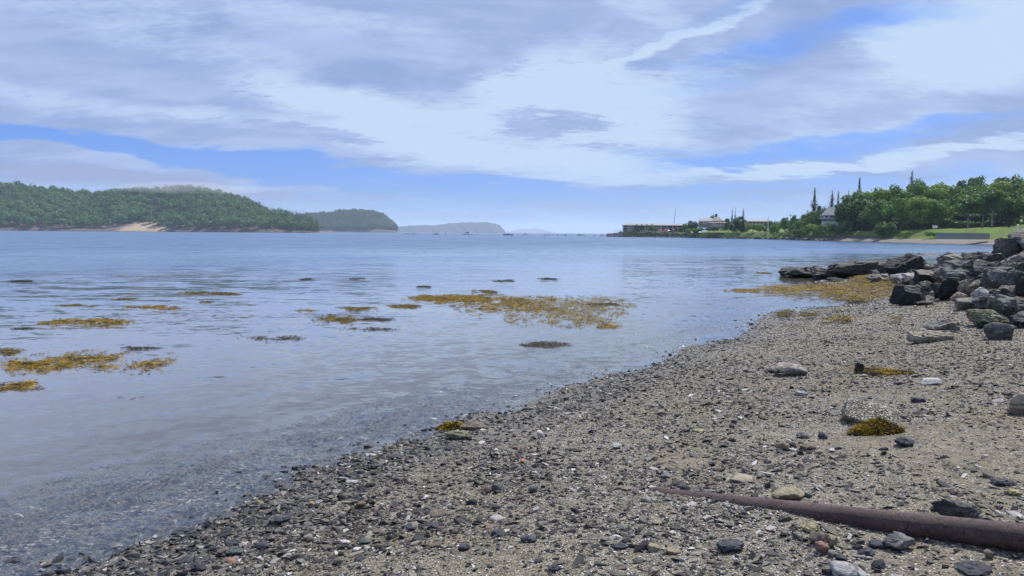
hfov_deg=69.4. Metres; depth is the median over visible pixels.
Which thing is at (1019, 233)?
boulder
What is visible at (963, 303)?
boulder
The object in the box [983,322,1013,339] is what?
boulder
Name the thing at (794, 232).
bush
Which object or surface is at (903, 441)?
stone
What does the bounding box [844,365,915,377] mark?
seaweed clump
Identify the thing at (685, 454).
shell fragments
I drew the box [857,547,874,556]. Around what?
stone
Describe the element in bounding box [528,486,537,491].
stone
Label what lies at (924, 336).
boulder
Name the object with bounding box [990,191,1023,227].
leafy tree
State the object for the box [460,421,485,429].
stone
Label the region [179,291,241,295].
seaweed mat
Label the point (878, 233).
bush
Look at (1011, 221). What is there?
leafy tree
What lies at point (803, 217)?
leafy tree
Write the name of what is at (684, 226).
bush
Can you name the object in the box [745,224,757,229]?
bush
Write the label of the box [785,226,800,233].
bush
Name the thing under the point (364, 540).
stone
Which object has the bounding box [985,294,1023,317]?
boulder
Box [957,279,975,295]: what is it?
boulder
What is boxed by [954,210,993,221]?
hedge
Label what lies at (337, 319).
seaweed mat
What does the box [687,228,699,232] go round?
bush
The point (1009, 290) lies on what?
boulder
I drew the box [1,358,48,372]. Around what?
seaweed mat
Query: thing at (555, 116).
sky
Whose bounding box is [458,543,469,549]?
stone
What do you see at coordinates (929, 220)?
leafy tree
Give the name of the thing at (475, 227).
island
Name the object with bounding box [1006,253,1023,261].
boulder
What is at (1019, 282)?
boulder
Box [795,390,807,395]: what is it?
stone
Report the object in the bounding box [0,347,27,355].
seaweed mat
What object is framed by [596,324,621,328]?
seaweed mat
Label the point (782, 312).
seaweed mat
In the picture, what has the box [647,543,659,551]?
stone
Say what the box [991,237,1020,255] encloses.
boulder
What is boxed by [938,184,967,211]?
leafy tree
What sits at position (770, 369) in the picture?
stone
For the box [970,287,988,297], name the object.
boulder
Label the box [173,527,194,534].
stone
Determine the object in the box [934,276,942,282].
rubble stone
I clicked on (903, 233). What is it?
bush
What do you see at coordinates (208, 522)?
stone
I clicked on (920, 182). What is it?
leafy tree
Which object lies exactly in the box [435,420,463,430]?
seaweed clump
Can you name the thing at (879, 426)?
seaweed clump
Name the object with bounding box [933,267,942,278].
boulder
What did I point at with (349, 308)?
seaweed mat
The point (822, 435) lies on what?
stone
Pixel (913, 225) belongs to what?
hedge
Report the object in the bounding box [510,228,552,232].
farthest island
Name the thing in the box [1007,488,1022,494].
stone
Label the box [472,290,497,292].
seaweed mat
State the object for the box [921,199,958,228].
leafy tree
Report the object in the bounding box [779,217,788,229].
leafy tree
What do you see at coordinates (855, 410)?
shell crusted stone
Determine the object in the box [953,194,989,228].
leafy tree
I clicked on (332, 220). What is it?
headland wood
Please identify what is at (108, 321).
seaweed mat
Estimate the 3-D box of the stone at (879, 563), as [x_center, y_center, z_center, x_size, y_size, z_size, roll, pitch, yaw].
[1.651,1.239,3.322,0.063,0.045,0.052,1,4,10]
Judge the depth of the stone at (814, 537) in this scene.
3.62 m
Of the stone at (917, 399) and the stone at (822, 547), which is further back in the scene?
the stone at (917, 399)
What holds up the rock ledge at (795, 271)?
on the beach ground at (50, 432)
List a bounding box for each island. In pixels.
[398,222,505,232]
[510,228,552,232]
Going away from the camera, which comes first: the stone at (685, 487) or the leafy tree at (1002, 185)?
the stone at (685, 487)
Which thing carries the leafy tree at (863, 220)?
on the shore ground at (918, 236)
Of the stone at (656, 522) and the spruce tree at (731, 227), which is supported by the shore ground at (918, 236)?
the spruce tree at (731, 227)
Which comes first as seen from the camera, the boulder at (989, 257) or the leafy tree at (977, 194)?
the boulder at (989, 257)
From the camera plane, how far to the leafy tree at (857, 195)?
233.08 m
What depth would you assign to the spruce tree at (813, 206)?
273.05 m
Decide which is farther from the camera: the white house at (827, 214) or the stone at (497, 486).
the white house at (827, 214)
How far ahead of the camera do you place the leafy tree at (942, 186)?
257.31 m
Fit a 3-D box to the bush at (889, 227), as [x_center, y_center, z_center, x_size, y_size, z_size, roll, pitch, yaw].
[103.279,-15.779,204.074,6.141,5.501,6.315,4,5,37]
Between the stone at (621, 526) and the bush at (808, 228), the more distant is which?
the bush at (808, 228)
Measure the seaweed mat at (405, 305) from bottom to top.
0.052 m
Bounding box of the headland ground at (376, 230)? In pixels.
[319,228,396,232]
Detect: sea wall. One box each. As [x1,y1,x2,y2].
[606,233,622,236]
[782,235,881,238]
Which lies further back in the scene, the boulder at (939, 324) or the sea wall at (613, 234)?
the sea wall at (613, 234)
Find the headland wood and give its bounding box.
[294,208,398,230]
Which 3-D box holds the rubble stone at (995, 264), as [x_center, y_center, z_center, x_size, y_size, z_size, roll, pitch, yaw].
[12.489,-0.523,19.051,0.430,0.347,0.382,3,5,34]
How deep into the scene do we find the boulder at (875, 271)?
27.28 m
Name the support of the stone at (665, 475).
on the beach ground at (50, 432)
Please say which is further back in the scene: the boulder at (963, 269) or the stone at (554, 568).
the boulder at (963, 269)
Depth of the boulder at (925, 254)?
70.91 m
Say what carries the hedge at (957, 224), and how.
on the shore ground at (918, 236)
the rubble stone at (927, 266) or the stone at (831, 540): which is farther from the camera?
the rubble stone at (927, 266)
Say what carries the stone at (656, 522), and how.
on the beach ground at (50, 432)
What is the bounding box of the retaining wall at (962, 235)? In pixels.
[936,233,989,238]
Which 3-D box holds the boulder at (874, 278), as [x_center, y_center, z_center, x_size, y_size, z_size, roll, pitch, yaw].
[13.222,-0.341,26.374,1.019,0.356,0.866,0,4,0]
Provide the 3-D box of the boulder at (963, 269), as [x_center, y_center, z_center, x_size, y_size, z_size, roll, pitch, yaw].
[12.084,-0.419,19.648,1.161,0.706,0.929,0,4,0]
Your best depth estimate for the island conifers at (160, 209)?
1133.15 m
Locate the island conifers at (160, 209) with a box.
[0,181,320,232]
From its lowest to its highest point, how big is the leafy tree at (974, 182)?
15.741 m
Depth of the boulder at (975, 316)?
12.25 m
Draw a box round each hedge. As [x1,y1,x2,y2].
[844,224,872,230]
[893,218,959,229]
[951,219,1023,227]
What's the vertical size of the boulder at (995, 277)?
0.676 m
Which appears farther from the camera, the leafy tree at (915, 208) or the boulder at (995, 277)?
the leafy tree at (915, 208)
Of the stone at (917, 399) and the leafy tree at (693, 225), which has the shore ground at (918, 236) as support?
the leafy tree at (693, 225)
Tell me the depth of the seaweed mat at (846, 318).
14.77 m
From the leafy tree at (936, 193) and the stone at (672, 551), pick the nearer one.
the stone at (672, 551)
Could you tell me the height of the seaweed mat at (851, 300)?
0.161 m
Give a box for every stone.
[5,556,23,563]
[149,519,159,524]
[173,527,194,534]
[191,562,206,570]
[204,517,212,527]
[225,557,236,563]
[226,546,242,553]
[255,500,263,504]
[256,541,269,548]
[269,512,292,524]
[355,501,365,507]
[358,537,371,542]
[388,454,401,458]
[403,523,418,530]
[427,522,438,528]
[428,541,441,547]
[430,509,446,516]
[444,445,454,450]
[446,430,470,438]
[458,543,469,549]
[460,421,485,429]
[483,486,491,493]
[491,483,503,489]
[491,529,504,536]
[520,535,536,542]
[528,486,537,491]
[537,430,544,437]
[548,565,561,571]
[613,442,621,447]
[613,543,625,549]
[617,525,627,527]
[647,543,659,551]
[651,520,661,523]
[660,472,670,477]
[665,547,680,554]
[678,484,690,489]
[693,428,703,431]
[716,539,743,552]
[725,473,756,482]
[766,367,779,372]
[772,486,804,499]
[774,442,788,449]
[775,362,807,375]
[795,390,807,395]
[796,431,808,437]
[799,443,816,450]
[799,522,819,531]
[809,532,825,543]
[815,541,828,554]
[817,431,827,438]
[824,534,837,546]
[827,550,837,557]
[829,560,867,575]
[835,554,847,560]
[842,398,901,422]
[854,362,865,372]
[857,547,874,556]
[868,539,887,547]
[871,559,886,568]
[882,531,915,549]
[894,436,914,446]
[902,276,913,284]
[910,397,925,401]
[919,283,929,291]
[921,377,941,384]
[923,264,939,269]
[931,499,980,518]
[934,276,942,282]
[955,560,993,575]
[974,282,981,287]
[983,549,993,558]
[987,261,1001,266]
[990,478,1016,485]
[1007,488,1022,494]
[1009,393,1023,413]
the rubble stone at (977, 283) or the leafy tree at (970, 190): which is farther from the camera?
the leafy tree at (970, 190)
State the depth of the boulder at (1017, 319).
11.57 m
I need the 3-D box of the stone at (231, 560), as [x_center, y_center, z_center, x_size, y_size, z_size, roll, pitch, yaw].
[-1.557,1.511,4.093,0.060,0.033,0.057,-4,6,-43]
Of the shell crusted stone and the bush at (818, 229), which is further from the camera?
the bush at (818, 229)
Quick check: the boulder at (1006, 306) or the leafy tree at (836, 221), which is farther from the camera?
the leafy tree at (836, 221)
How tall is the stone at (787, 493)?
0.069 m
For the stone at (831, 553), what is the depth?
3.46 m
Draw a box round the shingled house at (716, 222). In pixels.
[698,217,725,227]
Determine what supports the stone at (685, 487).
on the beach ground at (50, 432)
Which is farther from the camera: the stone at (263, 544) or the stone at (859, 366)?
the stone at (859, 366)
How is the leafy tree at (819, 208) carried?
on the shore ground at (918, 236)
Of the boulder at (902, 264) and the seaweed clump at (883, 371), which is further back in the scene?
the boulder at (902, 264)
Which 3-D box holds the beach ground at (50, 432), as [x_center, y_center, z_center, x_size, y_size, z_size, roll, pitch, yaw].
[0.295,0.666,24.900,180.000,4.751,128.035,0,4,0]
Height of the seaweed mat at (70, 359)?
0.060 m
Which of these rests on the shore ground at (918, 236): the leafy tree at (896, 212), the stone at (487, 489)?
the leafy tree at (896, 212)
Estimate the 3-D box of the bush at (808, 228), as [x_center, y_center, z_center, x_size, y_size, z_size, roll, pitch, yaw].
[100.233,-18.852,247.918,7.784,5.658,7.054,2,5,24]
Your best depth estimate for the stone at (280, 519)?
4.70 m
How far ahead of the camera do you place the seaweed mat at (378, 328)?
14.43 m
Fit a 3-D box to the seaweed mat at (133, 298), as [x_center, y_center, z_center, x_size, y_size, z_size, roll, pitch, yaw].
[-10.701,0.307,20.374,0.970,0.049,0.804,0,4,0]
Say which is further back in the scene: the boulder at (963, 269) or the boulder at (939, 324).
the boulder at (963, 269)
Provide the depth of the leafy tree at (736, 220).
336.22 m
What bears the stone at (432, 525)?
on the beach ground at (50, 432)
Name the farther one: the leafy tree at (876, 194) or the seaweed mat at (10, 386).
the leafy tree at (876, 194)
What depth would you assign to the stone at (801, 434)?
5.76 m
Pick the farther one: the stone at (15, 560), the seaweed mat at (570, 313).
the seaweed mat at (570, 313)
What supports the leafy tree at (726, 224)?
on the shore ground at (918, 236)
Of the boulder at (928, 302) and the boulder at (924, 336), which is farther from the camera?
the boulder at (928, 302)
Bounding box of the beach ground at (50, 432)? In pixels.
[0,250,1023,575]
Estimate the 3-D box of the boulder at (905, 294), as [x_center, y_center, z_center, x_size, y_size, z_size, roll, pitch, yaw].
[9.510,0.201,17.663,0.755,0.558,0.528,0,4,0]
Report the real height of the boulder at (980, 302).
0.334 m
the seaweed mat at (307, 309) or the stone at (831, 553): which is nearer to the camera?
the stone at (831, 553)
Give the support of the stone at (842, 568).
on the beach ground at (50, 432)
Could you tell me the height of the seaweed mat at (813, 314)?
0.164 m
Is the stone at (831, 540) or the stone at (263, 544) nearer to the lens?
the stone at (831, 540)
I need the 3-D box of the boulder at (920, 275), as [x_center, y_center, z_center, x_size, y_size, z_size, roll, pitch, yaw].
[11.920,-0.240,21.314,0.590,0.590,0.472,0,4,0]
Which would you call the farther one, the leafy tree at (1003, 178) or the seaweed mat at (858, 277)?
the leafy tree at (1003, 178)
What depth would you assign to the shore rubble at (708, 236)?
357.97 m
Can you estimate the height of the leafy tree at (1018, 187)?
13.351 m
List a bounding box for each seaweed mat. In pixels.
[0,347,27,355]
[0,379,43,391]
[1,349,175,377]
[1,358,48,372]
[7,279,31,281]
[10,327,35,329]
[37,317,137,326]
[56,303,97,307]
[109,297,141,300]
[120,345,160,349]
[122,304,190,310]
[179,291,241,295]
[237,334,299,341]
[295,308,315,311]
[311,314,372,326]
[335,306,377,310]
[346,327,398,330]
[360,317,394,320]
[386,304,421,308]
[401,293,516,303]
[449,295,579,317]
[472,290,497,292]
[492,279,513,281]
[503,294,636,329]
[519,340,571,348]
[587,302,619,305]
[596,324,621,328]
[724,288,758,292]
[750,282,849,293]
[774,309,793,316]
[797,311,820,316]
[818,273,907,300]
[820,314,854,322]
[844,296,870,302]
[850,273,870,285]
[891,315,904,319]
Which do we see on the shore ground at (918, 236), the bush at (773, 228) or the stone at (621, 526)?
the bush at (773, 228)
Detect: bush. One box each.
[646,226,657,230]
[682,223,690,229]
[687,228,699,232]
[695,228,707,231]
[706,228,720,231]
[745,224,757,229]
[756,224,768,232]
[764,220,778,228]
[768,223,779,233]
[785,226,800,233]
[791,229,804,237]
[792,219,815,234]
[800,224,820,237]
[815,222,833,233]
[827,224,838,234]
[835,220,851,231]
[872,230,885,235]
[874,221,897,236]
[900,230,912,235]
[923,231,937,236]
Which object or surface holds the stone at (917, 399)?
on the beach ground at (50, 432)
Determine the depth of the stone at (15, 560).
4.24 m
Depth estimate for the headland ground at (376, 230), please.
2106.32 m
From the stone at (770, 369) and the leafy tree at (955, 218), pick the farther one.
the leafy tree at (955, 218)
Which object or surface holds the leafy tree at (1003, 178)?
on the shore ground at (918, 236)
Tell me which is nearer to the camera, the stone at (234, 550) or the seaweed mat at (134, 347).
the stone at (234, 550)
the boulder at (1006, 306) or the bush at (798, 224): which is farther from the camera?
the bush at (798, 224)
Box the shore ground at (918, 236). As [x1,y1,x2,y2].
[620,219,1023,244]
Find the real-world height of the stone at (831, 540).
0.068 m
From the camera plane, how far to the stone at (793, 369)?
8.73 m
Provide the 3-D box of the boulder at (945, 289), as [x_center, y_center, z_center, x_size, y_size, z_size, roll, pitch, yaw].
[10.840,0.047,18.403,0.685,0.656,0.616,0,4,0]
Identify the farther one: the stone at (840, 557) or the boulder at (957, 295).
the boulder at (957, 295)
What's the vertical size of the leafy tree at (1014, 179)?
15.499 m
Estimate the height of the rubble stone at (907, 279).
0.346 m
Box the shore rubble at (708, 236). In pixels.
[618,231,833,240]
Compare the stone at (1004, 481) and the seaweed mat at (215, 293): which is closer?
the stone at (1004, 481)
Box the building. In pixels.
[743,219,767,224]
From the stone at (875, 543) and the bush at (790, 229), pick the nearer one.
the stone at (875, 543)
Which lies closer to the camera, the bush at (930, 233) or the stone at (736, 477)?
the stone at (736, 477)
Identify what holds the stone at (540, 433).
on the beach ground at (50, 432)
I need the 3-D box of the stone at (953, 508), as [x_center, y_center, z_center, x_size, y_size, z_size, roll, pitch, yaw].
[2.292,1.151,3.825,0.245,0.125,0.086,0,4,0]
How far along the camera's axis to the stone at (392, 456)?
6.14 m
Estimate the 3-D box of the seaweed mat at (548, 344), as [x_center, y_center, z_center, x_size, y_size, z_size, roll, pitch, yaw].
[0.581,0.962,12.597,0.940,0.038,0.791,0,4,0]
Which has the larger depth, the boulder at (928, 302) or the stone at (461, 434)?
the boulder at (928, 302)
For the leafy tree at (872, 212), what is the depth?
215.50 m
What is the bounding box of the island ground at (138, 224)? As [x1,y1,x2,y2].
[0,196,318,232]
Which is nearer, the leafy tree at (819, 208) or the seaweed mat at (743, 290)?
the seaweed mat at (743, 290)
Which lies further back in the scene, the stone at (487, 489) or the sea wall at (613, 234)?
the sea wall at (613, 234)
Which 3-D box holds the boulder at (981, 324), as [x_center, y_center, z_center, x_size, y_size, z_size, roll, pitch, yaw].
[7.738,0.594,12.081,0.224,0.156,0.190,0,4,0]
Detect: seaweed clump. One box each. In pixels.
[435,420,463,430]
[842,415,906,435]
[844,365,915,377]
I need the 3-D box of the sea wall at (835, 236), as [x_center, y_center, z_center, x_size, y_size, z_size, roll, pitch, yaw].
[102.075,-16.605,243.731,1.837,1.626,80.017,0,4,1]
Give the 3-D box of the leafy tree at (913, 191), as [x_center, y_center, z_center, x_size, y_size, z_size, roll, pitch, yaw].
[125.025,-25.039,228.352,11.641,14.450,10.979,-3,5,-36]
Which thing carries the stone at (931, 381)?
on the beach ground at (50, 432)
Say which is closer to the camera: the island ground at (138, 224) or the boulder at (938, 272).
the boulder at (938, 272)
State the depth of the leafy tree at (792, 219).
278.55 m
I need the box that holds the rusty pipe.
[630,485,1023,551]
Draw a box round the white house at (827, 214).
[819,205,837,224]
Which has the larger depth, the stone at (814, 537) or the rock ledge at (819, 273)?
the rock ledge at (819, 273)
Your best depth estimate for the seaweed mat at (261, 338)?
13.10 m
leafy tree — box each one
[688,221,698,228]
[724,218,730,229]
[732,216,741,228]
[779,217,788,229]
[789,215,797,226]
[798,214,805,223]
[806,211,819,231]
[813,210,822,225]
[816,205,826,225]
[833,210,854,226]
[835,198,867,230]
[840,190,875,230]
[857,211,889,230]
[861,187,891,229]
[861,198,893,224]
[881,197,913,229]
[885,183,905,202]
[896,184,933,209]
[903,195,936,229]
[906,178,930,195]
[912,215,950,223]
[919,185,953,209]
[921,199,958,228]
[928,182,951,193]
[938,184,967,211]
[946,208,963,221]
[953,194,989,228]
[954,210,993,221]
[956,180,967,190]
[963,183,988,195]
[965,175,987,186]
[966,190,993,227]
[974,186,1012,227]
[986,179,1011,221]
[986,213,1023,225]
[990,176,1011,184]
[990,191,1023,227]
[1004,179,1023,220]
[1008,174,1022,185]
[1009,189,1023,213]
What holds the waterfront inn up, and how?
on the shore ground at (918, 236)
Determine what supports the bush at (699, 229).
on the shore ground at (918, 236)
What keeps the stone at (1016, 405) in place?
on the beach ground at (50, 432)
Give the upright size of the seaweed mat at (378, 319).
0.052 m
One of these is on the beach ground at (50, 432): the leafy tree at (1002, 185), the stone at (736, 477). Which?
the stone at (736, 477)
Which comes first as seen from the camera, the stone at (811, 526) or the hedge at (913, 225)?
the stone at (811, 526)
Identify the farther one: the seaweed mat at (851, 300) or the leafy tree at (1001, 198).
the leafy tree at (1001, 198)
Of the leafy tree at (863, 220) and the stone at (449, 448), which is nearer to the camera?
the stone at (449, 448)
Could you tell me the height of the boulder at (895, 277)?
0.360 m
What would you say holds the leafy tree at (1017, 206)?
on the shore ground at (918, 236)
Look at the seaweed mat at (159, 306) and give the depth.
18.18 m
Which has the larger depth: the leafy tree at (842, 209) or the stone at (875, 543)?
the leafy tree at (842, 209)
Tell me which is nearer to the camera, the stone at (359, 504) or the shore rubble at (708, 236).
the stone at (359, 504)
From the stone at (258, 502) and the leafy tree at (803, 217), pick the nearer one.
the stone at (258, 502)
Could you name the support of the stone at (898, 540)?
on the beach ground at (50, 432)
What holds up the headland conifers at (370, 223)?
on the headland ground at (376, 230)
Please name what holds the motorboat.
on the water
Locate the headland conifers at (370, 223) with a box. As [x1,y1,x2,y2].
[300,209,397,231]
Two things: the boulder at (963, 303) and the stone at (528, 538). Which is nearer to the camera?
the stone at (528, 538)
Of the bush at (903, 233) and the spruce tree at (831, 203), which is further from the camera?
the spruce tree at (831, 203)
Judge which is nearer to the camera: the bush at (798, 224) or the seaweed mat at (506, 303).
the seaweed mat at (506, 303)
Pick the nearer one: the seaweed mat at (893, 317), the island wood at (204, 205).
the seaweed mat at (893, 317)
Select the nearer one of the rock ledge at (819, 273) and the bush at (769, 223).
the rock ledge at (819, 273)
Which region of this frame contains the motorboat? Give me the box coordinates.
[461,229,472,234]
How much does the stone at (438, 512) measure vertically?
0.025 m
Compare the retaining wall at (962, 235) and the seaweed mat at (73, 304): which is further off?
the retaining wall at (962, 235)
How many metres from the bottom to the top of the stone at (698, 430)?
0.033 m
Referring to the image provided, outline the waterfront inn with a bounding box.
[621,223,690,232]
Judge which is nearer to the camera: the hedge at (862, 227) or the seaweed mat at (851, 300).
the seaweed mat at (851, 300)
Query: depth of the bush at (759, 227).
303.34 m
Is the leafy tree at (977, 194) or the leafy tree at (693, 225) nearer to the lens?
the leafy tree at (977, 194)
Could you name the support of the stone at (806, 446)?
on the beach ground at (50, 432)
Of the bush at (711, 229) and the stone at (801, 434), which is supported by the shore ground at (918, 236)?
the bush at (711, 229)
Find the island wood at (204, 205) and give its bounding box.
[0,180,321,228]
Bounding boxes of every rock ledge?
[778,265,818,276]
[811,266,847,278]
[826,260,887,276]
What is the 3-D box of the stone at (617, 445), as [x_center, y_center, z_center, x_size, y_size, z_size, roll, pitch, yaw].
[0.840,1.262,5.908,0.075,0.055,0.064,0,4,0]
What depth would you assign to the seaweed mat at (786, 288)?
25.20 m
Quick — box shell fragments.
[1,254,1023,575]
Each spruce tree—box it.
[728,210,732,232]
[736,208,747,232]
[805,188,819,214]
[826,191,834,208]
[858,177,861,191]
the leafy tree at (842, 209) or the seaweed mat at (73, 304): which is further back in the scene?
the leafy tree at (842, 209)
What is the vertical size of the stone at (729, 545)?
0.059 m
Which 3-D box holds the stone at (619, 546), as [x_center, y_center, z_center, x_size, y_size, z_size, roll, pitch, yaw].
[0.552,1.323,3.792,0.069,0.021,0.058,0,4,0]
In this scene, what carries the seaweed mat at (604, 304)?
on the water
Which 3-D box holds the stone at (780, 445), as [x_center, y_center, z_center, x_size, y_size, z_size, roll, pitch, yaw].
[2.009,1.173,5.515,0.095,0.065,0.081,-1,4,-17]
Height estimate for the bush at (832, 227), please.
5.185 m
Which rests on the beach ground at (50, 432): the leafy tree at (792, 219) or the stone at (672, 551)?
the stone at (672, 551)
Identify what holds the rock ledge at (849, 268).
on the beach ground at (50, 432)
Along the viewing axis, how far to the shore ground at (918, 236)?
200.80 m
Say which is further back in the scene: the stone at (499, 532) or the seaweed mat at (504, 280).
the seaweed mat at (504, 280)
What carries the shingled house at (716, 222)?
on the shore ground at (918, 236)
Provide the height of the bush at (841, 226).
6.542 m
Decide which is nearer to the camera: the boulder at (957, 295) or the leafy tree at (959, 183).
the boulder at (957, 295)
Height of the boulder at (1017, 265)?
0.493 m
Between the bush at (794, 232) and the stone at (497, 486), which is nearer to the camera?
the stone at (497, 486)
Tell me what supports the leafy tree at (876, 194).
on the shore ground at (918, 236)
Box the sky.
[0,0,1023,233]
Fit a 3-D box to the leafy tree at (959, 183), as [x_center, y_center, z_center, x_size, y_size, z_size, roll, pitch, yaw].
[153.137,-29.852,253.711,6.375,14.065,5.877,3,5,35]
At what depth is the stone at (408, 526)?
4.33 m
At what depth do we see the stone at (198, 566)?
4.01 m
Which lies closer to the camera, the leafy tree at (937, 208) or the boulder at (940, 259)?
the boulder at (940, 259)
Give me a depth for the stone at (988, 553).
3.32 m
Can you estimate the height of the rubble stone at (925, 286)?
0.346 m
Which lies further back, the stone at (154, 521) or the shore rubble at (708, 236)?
the shore rubble at (708, 236)
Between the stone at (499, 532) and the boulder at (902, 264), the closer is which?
the stone at (499, 532)
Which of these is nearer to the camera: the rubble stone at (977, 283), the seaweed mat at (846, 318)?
the seaweed mat at (846, 318)
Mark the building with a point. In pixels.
(757, 221)
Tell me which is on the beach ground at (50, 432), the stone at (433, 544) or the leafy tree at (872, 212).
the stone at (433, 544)
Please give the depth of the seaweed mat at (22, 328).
14.13 m
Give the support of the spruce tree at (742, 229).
on the shore ground at (918, 236)
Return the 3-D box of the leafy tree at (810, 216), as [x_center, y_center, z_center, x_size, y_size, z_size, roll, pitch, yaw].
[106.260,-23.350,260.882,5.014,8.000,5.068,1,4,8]
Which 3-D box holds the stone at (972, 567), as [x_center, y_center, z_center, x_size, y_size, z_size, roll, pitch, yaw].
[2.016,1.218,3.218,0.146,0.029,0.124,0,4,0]
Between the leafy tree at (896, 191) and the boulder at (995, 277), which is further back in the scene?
the leafy tree at (896, 191)
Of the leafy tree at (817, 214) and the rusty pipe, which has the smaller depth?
the rusty pipe
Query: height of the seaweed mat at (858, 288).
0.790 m
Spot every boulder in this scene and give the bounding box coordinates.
[867,274,889,282]
[871,269,880,273]
[884,253,927,276]
[889,285,925,304]
[890,273,913,283]
[906,330,954,342]
[913,269,934,284]
[913,300,932,304]
[917,253,939,255]
[921,318,960,330]
[930,277,960,299]
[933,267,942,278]
[936,254,962,266]
[942,259,990,280]
[950,292,967,301]
[955,298,972,310]
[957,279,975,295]
[961,251,1008,261]
[966,309,1009,326]
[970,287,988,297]
[971,295,987,309]
[977,320,990,328]
[982,266,1017,289]
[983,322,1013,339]
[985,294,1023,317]
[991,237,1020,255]
[992,285,1017,296]
[1000,259,1023,271]
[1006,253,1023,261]
[1007,229,1023,246]
[1008,311,1023,326]
[1015,271,1023,296]
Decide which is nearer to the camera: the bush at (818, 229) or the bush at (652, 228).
the bush at (818, 229)
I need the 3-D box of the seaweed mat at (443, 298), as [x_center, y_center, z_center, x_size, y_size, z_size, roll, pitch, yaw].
[-1.401,0.306,21.249,3.574,0.084,3.297,0,4,0]
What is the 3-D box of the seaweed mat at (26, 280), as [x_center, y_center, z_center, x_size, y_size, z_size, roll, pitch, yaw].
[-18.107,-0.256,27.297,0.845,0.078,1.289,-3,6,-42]
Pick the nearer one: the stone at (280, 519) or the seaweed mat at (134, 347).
the stone at (280, 519)
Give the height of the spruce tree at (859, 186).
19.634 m
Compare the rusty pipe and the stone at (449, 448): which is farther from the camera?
the stone at (449, 448)

